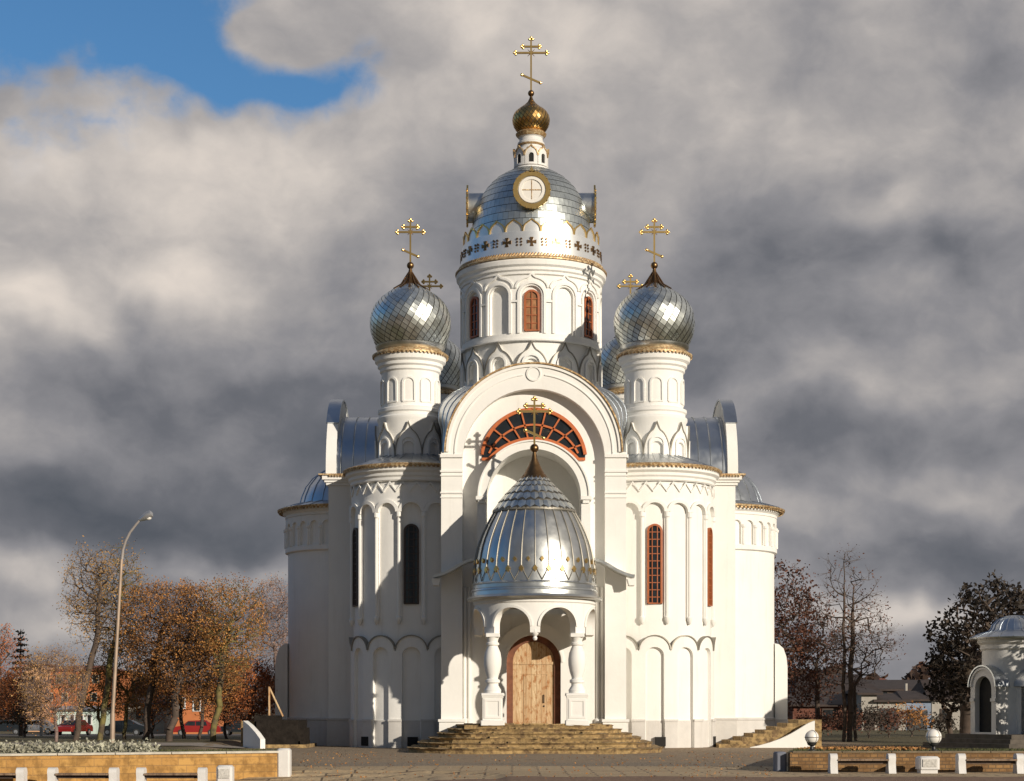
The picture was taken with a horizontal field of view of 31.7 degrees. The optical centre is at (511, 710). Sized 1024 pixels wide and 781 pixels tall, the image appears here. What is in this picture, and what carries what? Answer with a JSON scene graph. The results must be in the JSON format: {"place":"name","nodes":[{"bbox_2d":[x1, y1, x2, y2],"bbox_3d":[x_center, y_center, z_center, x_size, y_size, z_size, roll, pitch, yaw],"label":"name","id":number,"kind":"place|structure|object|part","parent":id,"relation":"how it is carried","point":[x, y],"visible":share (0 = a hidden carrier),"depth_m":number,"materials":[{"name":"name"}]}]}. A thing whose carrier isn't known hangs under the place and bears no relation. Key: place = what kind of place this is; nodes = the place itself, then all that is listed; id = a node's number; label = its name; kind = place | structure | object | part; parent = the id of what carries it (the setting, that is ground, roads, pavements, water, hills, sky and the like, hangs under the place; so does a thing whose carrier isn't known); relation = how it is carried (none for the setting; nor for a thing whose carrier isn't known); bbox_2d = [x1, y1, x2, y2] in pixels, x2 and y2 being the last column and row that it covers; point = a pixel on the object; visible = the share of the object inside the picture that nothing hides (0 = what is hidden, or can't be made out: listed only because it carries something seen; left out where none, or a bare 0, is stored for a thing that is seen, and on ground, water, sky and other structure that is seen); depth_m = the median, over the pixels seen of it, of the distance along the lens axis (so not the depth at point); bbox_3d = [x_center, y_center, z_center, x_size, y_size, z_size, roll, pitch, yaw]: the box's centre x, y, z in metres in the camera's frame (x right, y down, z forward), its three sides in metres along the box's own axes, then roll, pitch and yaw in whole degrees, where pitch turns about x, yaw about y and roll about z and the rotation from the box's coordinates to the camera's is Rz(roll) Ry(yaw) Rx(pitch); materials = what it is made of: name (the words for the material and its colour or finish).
{"place":"outdoors","nodes":[
{"label":"outdoors","id":0,"kind":"place"},
{"bbox_2d":[40,718,43,735],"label":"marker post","id":1,"kind":"object","parent":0,"point":[41,730],"visible":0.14,"depth_m":119.89,"materials":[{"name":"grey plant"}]},
{"bbox_2d":[0,734,240,735],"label":"street","id":2,"kind":"structure","parent":0,"point":[118,735],"depth_m":164.11,"materials":[{"name":"grey asphalt"}]},
{"bbox_2d":[0,720,27,734],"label":"parked car","id":3,"kind":"object","parent":2,"relation":"on","point":[3,727],"visible":0.56,"depth_m":167.23,"materials":[{"name":"paint"}]},
{"bbox_2d":[26,719,54,734],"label":"parked car","id":4,"kind":"object","parent":2,"relation":"on","point":[49,730],"visible":0.43,"depth_m":171.20,"materials":[{"name":"silver metal"}]},
{"bbox_2d":[54,720,92,734],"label":"parked car","id":5,"kind":"object","parent":2,"relation":"on","point":[85,726],"visible":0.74,"depth_m":165.06,"materials":[{"name":"red paint"}]},
{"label":"windows","id":6,"kind":"part","parent":5,"relation":"part of","materials":[{"name":"black glass"}]},
{"bbox_2d":[104,720,143,735],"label":"parked car","id":7,"kind":"object","parent":2,"relation":"on","point":[136,728],"visible":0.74,"depth_m":163.20,"materials":[{"name":"paint"}]},
{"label":"windows","id":8,"kind":"part","parent":7,"relation":"part of","materials":[{"name":"black glass"}]},
{"bbox_2d":[173,720,220,735],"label":"parked car","id":9,"kind":"object","parent":2,"relation":"on","point":[192,726],"visible":0.42,"depth_m":159.21,"materials":[{"name":"red paint"}]},
{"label":"windows","id":10,"kind":"part","parent":9,"relation":"part of","materials":[{"name":"black glass"}]},
{"bbox_2d":[220,720,242,734],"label":"parked car","id":11,"kind":"object","parent":2,"relation":"on","point":[233,729],"visible":0.3,"depth_m":163.19,"materials":[{"name":"paint"}]},
{"bbox_2d":[5,743,244,747],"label":"path","id":12,"kind":"structure","parent":0,"point":[186,744],"depth_m":80.97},
{"bbox_2d":[0,712,1023,780],"bbox_3d":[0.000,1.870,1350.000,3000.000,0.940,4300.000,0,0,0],"label":"ground","id":13,"kind":"structure","parent":0,"point":[431,770],"depth_m":57.17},
{"bbox_2d":[0,767,27,780],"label":"bench","id":14,"kind":"object","parent":13,"relation":"on","point":[20,774],"visible":1,"depth_m":46.44,"materials":[{"name":"white paint"}]},
{"bbox_2d":[0,623,31,720],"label":"autumn tree","id":15,"kind":"object","parent":13,"relation":"on","point":[2,645],"visible":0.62,"depth_m":105.18,"materials":[{"name":"brown plant"}]},
{"bbox_2d":[0,629,47,735],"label":"spruce tree","id":16,"kind":"object","parent":13,"relation":"on","point":[20,727],"visible":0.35,"depth_m":117.88,"materials":[{"name":"black plant"}]},
{"bbox_2d":[0,670,48,736],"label":"autumn tree","id":17,"kind":"object","parent":13,"relation":"on","point":[9,698],"visible":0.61,"depth_m":99.73,"materials":[{"name":"brown plant"}]},
{"bbox_2d":[22,665,55,731],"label":"peach building","id":18,"kind":"structure","parent":13,"relation":"on","point":[40,695],"depth_m":196.40,"materials":[{"name":"orange tile"}]},
{"bbox_2d":[7,641,97,741],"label":"tree","id":19,"kind":"object","parent":13,"relation":"on","point":[39,664],"visible":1,"depth_m":85.69,"materials":[{"name":"brown plant"}]},
{"bbox_2d":[51,706,109,733],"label":"mint kiosk","id":20,"kind":"object","parent":13,"relation":"on","point":[94,723],"visible":0.27,"depth_m":178.00,"materials":[{"name":"white paint"}]},
{"bbox_2d":[86,715,91,724],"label":"window","id":21,"kind":"structure","parent":20,"relation":"in","point":[87,719],"depth_m":177.92,"materials":[{"name":"white paint"}]},
{"bbox_2d":[47,767,119,780],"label":"bench","id":22,"kind":"object","parent":13,"relation":"on","point":[54,774],"visible":1,"depth_m":46.44,"materials":[{"name":"white paint"}]},
{"bbox_2d":[52,535,129,740],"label":"autumn tree","id":23,"kind":"object","parent":13,"relation":"on","point":[98,624],"visible":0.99,"depth_m":88.88,"materials":[{"name":"brown plant"}]},
{"bbox_2d":[51,666,130,722],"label":"orange building","id":24,"kind":"structure","parent":13,"relation":"on","point":[117,719],"depth_m":200.00,"materials":[{"name":"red brick"}]},
{"bbox_2d":[64,655,128,722],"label":"autumn tree","id":25,"kind":"object","parent":13,"relation":"on","point":[92,709],"visible":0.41,"depth_m":93.74,"materials":[{"name":"brown plant"}]},
{"bbox_2d":[81,537,153,739],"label":"autumn tree","id":26,"kind":"object","parent":13,"relation":"on","point":[105,699],"visible":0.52,"depth_m":90.88,"materials":[{"name":"brown plant"}]},
{"bbox_2d":[90,623,162,738],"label":"autumn tree","id":27,"kind":"object","parent":13,"relation":"on","point":[127,693],"visible":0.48,"depth_m":92.82,"materials":[{"name":"brown plant"}]},
{"bbox_2d":[0,748,291,780],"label":"retaining wall","id":28,"kind":"structure","parent":13,"relation":"on","point":[273,763],"depth_m":49.10,"materials":[{"name":"brick"}]},
{"bbox_2d":[123,695,171,732],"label":"pale house","id":29,"kind":"structure","parent":13,"relation":"on","point":[161,726],"depth_m":182.00,"materials":[{"name":"brown tile"}]},
{"bbox_2d":[116,666,182,737],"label":"autumn tree","id":30,"kind":"object","parent":13,"relation":"on","point":[152,722],"visible":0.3,"depth_m":95.81,"materials":[{"name":"brown plant"}]},
{"bbox_2d":[110,575,220,740],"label":"autumn tree","id":31,"kind":"object","parent":13,"relation":"on","point":[153,676],"visible":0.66,"depth_m":88.47,"materials":[{"name":"brown plant"}]},
{"bbox_2d":[136,767,207,780],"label":"bench","id":32,"kind":"object","parent":13,"relation":"on","point":[142,774],"visible":1,"depth_m":46.44,"materials":[{"name":"white paint"}]},
{"bbox_2d":[133,642,213,738],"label":"autumn tree","id":33,"kind":"object","parent":13,"relation":"on","point":[181,712],"visible":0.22,"depth_m":94.91,"materials":[{"name":"brown plant"}]},
{"bbox_2d":[149,579,234,740],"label":"autumn tree","id":34,"kind":"object","parent":13,"relation":"on","point":[184,653],"visible":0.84,"depth_m":86.78,"materials":[{"name":"brown plant"}]},
{"bbox_2d":[170,683,223,733],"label":"orange house","id":35,"kind":"structure","parent":13,"relation":"on","point":[190,715],"depth_m":175.00,"materials":[{"name":"red brick"}]},
{"bbox_2d":[192,700,200,710],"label":"window","id":36,"kind":"structure","parent":35,"relation":"in","point":[193,705],"depth_m":174.95,"materials":[{"name":"white paint"}]},
{"bbox_2d":[180,625,247,739],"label":"autumn tree","id":37,"kind":"object","parent":13,"relation":"on","point":[203,707],"visible":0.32,"depth_m":89.84,"materials":[{"name":"brown plant"}]},
{"bbox_2d":[190,667,251,738],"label":"autumn tree","id":38,"kind":"object","parent":13,"relation":"on","point":[224,730],"visible":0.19,"depth_m":93.91,"materials":[{"name":"brown plant"}]},
{"bbox_2d":[216,765,233,780],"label":"concrete planter","id":39,"kind":"object","parent":13,"relation":"on","point":[224,772],"visible":1,"depth_m":46.99,"materials":[{"name":"white paint"}]},
{"bbox_2d":[187,571,277,741],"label":"autumn tree","id":40,"kind":"object","parent":13,"relation":"on","point":[223,662],"visible":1,"depth_m":85.73,"materials":[{"name":"brown plant"}]},
{"bbox_2d":[214,649,274,729],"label":"autumn tree","id":41,"kind":"object","parent":13,"relation":"on","point":[252,682],"visible":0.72,"depth_m":90.44,"materials":[{"name":"brown plant"}]},
{"bbox_2d":[240,571,287,668],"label":"autumn tree","id":42,"kind":"object","parent":13,"relation":"on","point":[274,645],"visible":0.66,"depth_m":141.63,"materials":[{"name":"brown plant"}]},
{"bbox_2d":[0,658,959,723],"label":"wood","id":43,"kind":"object","parent":13,"relation":"on","point":[916,671],"visible":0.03,"depth_m":261.58,"materials":[{"name":"brown plant"}]},
{"bbox_2d":[294,751,771,780],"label":"leaf litter","id":44,"kind":"object","parent":13,"relation":"on","point":[540,767],"visible":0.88,"depth_m":56.25,"materials":[{"name":"brown plant"}]},
{"bbox_2d":[774,555,825,718],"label":"autumn tree","id":45,"kind":"object","parent":13,"relation":"on","point":[796,647],"visible":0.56,"depth_m":99.42,"materials":[{"name":"brown plant"}]},
{"bbox_2d":[783,591,846,719],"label":"autumn tree","id":46,"kind":"object","parent":13,"relation":"on","point":[818,698],"visible":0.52,"depth_m":103.87,"materials":[{"name":"brown plant"}]},
{"bbox_2d":[788,693,847,729],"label":"brick shed","id":47,"kind":"structure","parent":13,"relation":"on","point":[828,707],"depth_m":128.00,"materials":[{"name":"brown brick"}]},
{"bbox_2d":[822,708,837,721],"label":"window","id":48,"kind":"structure","parent":47,"relation":"in","point":[829,711],"depth_m":127.97,"materials":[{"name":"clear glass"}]},
{"bbox_2d":[795,707,841,735],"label":"bush","id":49,"kind":"object","parent":13,"relation":"on","point":[825,720],"visible":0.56,"depth_m":103.70,"materials":[{"name":"brown plant"}]},
{"bbox_2d":[788,674,882,692],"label":"shed","id":50,"kind":"structure","parent":13,"relation":"on","point":[838,689],"depth_m":139.67,"materials":[{"name":"grey tile"}]},
{"bbox_2d":[800,543,888,741],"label":"bare tree","id":51,"kind":"object","parent":13,"relation":"on","point":[850,661],"visible":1,"depth_m":97.91,"materials":[{"name":"brown plant"}]},
{"bbox_2d":[833,705,866,738],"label":"bush","id":52,"kind":"object","parent":13,"relation":"on","point":[840,724],"visible":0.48,"depth_m":105.27,"materials":[{"name":"brown plant"}]},
{"bbox_2d":[828,753,895,773],"bbox_3d":[9.533,1.450,49.200,1.780,0.540,0.480,0,0,0],"label":"bench","id":53,"kind":"object","parent":13,"relation":"on","point":[834,761],"visible":1,"depth_m":49.02,"materials":[{"name":"white paint"}]},
{"bbox_2d":[845,688,882,729],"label":"white shed","id":54,"kind":"structure","parent":13,"relation":"on","point":[867,695],"depth_m":126.00,"materials":[{"name":"white paint"}]},
{"bbox_2d":[865,714,874,729],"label":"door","id":55,"kind":"structure","parent":54,"relation":"in","point":[869,714],"depth_m":125.95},
{"bbox_2d":[825,601,907,740],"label":"bare tree","id":56,"kind":"object","parent":13,"relation":"on","point":[861,675],"visible":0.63,"depth_m":100.92,"materials":[{"name":"brown plant"}]},
{"bbox_2d":[856,701,889,737],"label":"bush","id":57,"kind":"object","parent":13,"relation":"on","point":[872,715],"visible":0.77,"depth_m":106.82,"materials":[{"name":"brown plant"}]},
{"bbox_2d":[870,701,912,737],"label":"bush","id":58,"kind":"object","parent":13,"relation":"on","point":[894,719],"visible":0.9,"depth_m":108.20,"materials":[{"name":"brown plant"}]},
{"bbox_2d":[873,693,911,729],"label":"garage block","id":59,"kind":"structure","parent":13,"relation":"on","point":[892,698],"depth_m":126.00,"materials":[{"name":"grey tile"}]},
{"bbox_2d":[879,708,898,729],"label":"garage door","id":60,"kind":"structure","parent":59,"relation":"in","point":[879,708],"depth_m":125.95,"materials":[{"name":"metal"}]},
{"bbox_2d":[867,680,917,692],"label":"long barn","id":61,"kind":"structure","parent":13,"relation":"on","point":[888,686],"depth_m":152.80,"materials":[{"name":"grey tile"}]},
{"bbox_2d":[773,751,1023,771],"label":"retaining wall","id":62,"kind":"structure","parent":13,"relation":"on","point":[807,761],"depth_m":50.32,"materials":[{"name":"brown brick"}]},
{"bbox_2d":[890,701,933,736],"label":"bush","id":63,"kind":"object","parent":13,"relation":"on","point":[913,714],"visible":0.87,"depth_m":109.83,"materials":[{"name":"brown plant"}]},
{"bbox_2d":[894,691,936,729],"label":"garage block","id":64,"kind":"structure","parent":13,"relation":"on","point":[916,696],"depth_m":126.30,"materials":[{"name":"grey tile"}]},
{"bbox_2d":[907,710,926,729],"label":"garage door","id":65,"kind":"structure","parent":64,"relation":"in","point":[924,712],"depth_m":126.23,"materials":[{"name":"metal"}]},
{"bbox_2d":[915,756,939,772],"bbox_3d":[11.339,1.490,49.288,0.560,0.460,0.585,0,0,0],"label":"concrete planter","id":66,"kind":"object","parent":13,"relation":"on","point":[927,764],"visible":1,"depth_m":49.04,"materials":[{"name":"white paint"}]},
{"bbox_2d":[911,679,959,729],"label":"pale brick shed","id":67,"kind":"structure","parent":13,"relation":"on","point":[936,708],"depth_m":127.00,"materials":[{"name":"white tile"}]},
{"bbox_2d":[923,710,959,732],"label":"bush","id":68,"kind":"object","parent":13,"relation":"on","point":[939,721],"visible":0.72,"depth_m":111.15,"materials":[{"name":"brown plant"}]},
{"bbox_2d":[917,639,971,733],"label":"dark tree","id":69,"kind":"object","parent":13,"relation":"on","point":[932,689],"visible":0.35,"depth_m":94.83,"materials":[{"name":"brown plant"}]},
{"bbox_2d":[912,615,1023,748],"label":"chapel","id":70,"kind":"structure","parent":13,"relation":"on","point":[996,681],"depth_m":78.73,"materials":[{"name":"white paint"}]},
{"bbox_2d":[979,677,990,731],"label":"doorway","id":71,"kind":"structure","parent":70,"relation":"in","point":[985,685],"depth_m":79.53,"materials":[{"name":"black"}]},
{"bbox_2d":[923,570,1023,733],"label":"dark tree","id":72,"kind":"object","parent":13,"relation":"on","point":[1012,601],"visible":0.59,"depth_m":91.41,"materials":[{"name":"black plant"}]},
{"bbox_2d":[955,753,1023,773],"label":"bench","id":73,"kind":"object","parent":13,"relation":"on","point":[962,761],"visible":1,"depth_m":49.03,"materials":[{"name":"white paint"}]},
{"bbox_2d":[0,0,1023,710],"label":"sky","id":74,"kind":"structure","parent":0,"point":[203,203],"materials":[{"name":"grey"}]},
{"bbox_2d":[12,748,1023,752],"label":"grass","id":75,"kind":"structure","parent":0,"point":[818,749],"depth_m":53.39,"materials":[{"name":"green plant"}]},
{"bbox_2d":[241,36,821,753],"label":"church","id":76,"kind":"structure","parent":0,"point":[533,514],"depth_m":82.84,"materials":[{"name":"white paint"}]},
{"bbox_2d":[268,687,282,716],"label":"wooden prop","id":77,"kind":"object","parent":76,"relation":"attached to","point":[273,696],"visible":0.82,"depth_m":84.54,"materials":[{"name":"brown wood"}]},
{"bbox_2d":[352,528,357,606],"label":"window","id":78,"kind":"structure","parent":76,"relation":"in","point":[355,530],"depth_m":84.17,"materials":[{"name":"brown wood"}]},
{"bbox_2d":[404,524,418,603],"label":"window","id":79,"kind":"structure","parent":76,"relation":"in","point":[411,531],"depth_m":82.38,"materials":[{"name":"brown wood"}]},
{"bbox_2d":[470,296,478,338],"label":"window","id":80,"kind":"structure","parent":76,"relation":"in","point":[474,303],"depth_m":89.05,"materials":[{"name":"red wood"}]},
{"bbox_2d":[524,289,539,330],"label":"window","id":81,"kind":"structure","parent":76,"relation":"in","point":[531,297],"depth_m":87.63,"materials":[{"name":"red wood"}]},
{"bbox_2d":[480,407,586,460],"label":"lunette window","id":82,"kind":"structure","parent":76,"relation":"in","point":[556,429],"depth_m":80.47,"materials":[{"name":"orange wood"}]},
{"bbox_2d":[513,642,553,723],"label":"door","id":83,"kind":"structure","parent":76,"relation":"in","point":[533,662],"depth_m":80.39,"materials":[{"name":"brown wood"}]},
{"bbox_2d":[584,296,592,338],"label":"window","id":84,"kind":"structure","parent":76,"relation":"in","point":[588,303],"depth_m":89.05,"materials":[{"name":"red wood"}]},
{"bbox_2d":[647,524,662,603],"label":"window","id":85,"kind":"structure","parent":76,"relation":"in","point":[654,531],"depth_m":82.34,"materials":[{"name":"red wood"}]},
{"bbox_2d":[707,528,712,606],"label":"window","id":86,"kind":"structure","parent":76,"relation":"in","point":[709,530],"depth_m":83.96,"materials":[{"name":"red wood"}]},
{"bbox_2d":[789,749,1020,751],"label":"lawn","id":87,"kind":"structure","parent":0,"point":[919,750],"depth_m":54.80,"materials":[{"name":"green plant"}]},
{"bbox_2d":[805,730,818,750],"bbox_3d":[8.682,0.893,52.300,0.428,0.644,0.428,0,0,0],"label":"globe lamp","id":88,"kind":"object","parent":87,"relation":"on","point":[811,737],"visible":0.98,"depth_m":52.17,"materials":[{"name":"white glass"}]},
{"bbox_2d":[798,745,930,750],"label":"fallen leaves","id":89,"kind":"object","parent":87,"relation":"on","point":[855,748],"visible":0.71,"depth_m":54.71,"materials":[{"name":"orange plant"}]},
{"bbox_2d":[925,729,941,750],"bbox_3d":[12.142,0.871,52.000,0.478,0.685,0.478,0,0,0],"label":"globe lamp","id":90,"kind":"object","parent":87,"relation":"on","point":[933,737],"visible":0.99,"depth_m":51.86,"materials":[{"name":"white glass"}]},
{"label":"lawn","id":91,"kind":"structure","parent":0,"visible":0},
{"bbox_2d":[0,737,160,752],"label":"bedding plants","id":92,"kind":"object","parent":91,"relation":"on","point":[66,747],"visible":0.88,"depth_m":49.63,"materials":[{"name":"white plant"}]},
{"bbox_2d":[109,511,152,742],"bbox_3d":[-11.809,-2.396,56.000,1.360,7.592,0.263,0,0,0],"label":"street lamp","id":93,"kind":"object","parent":91,"relation":"on","point":[147,515],"visible":0.96,"depth_m":55.95,"materials":[{"name":"grey metal"}]}
]}

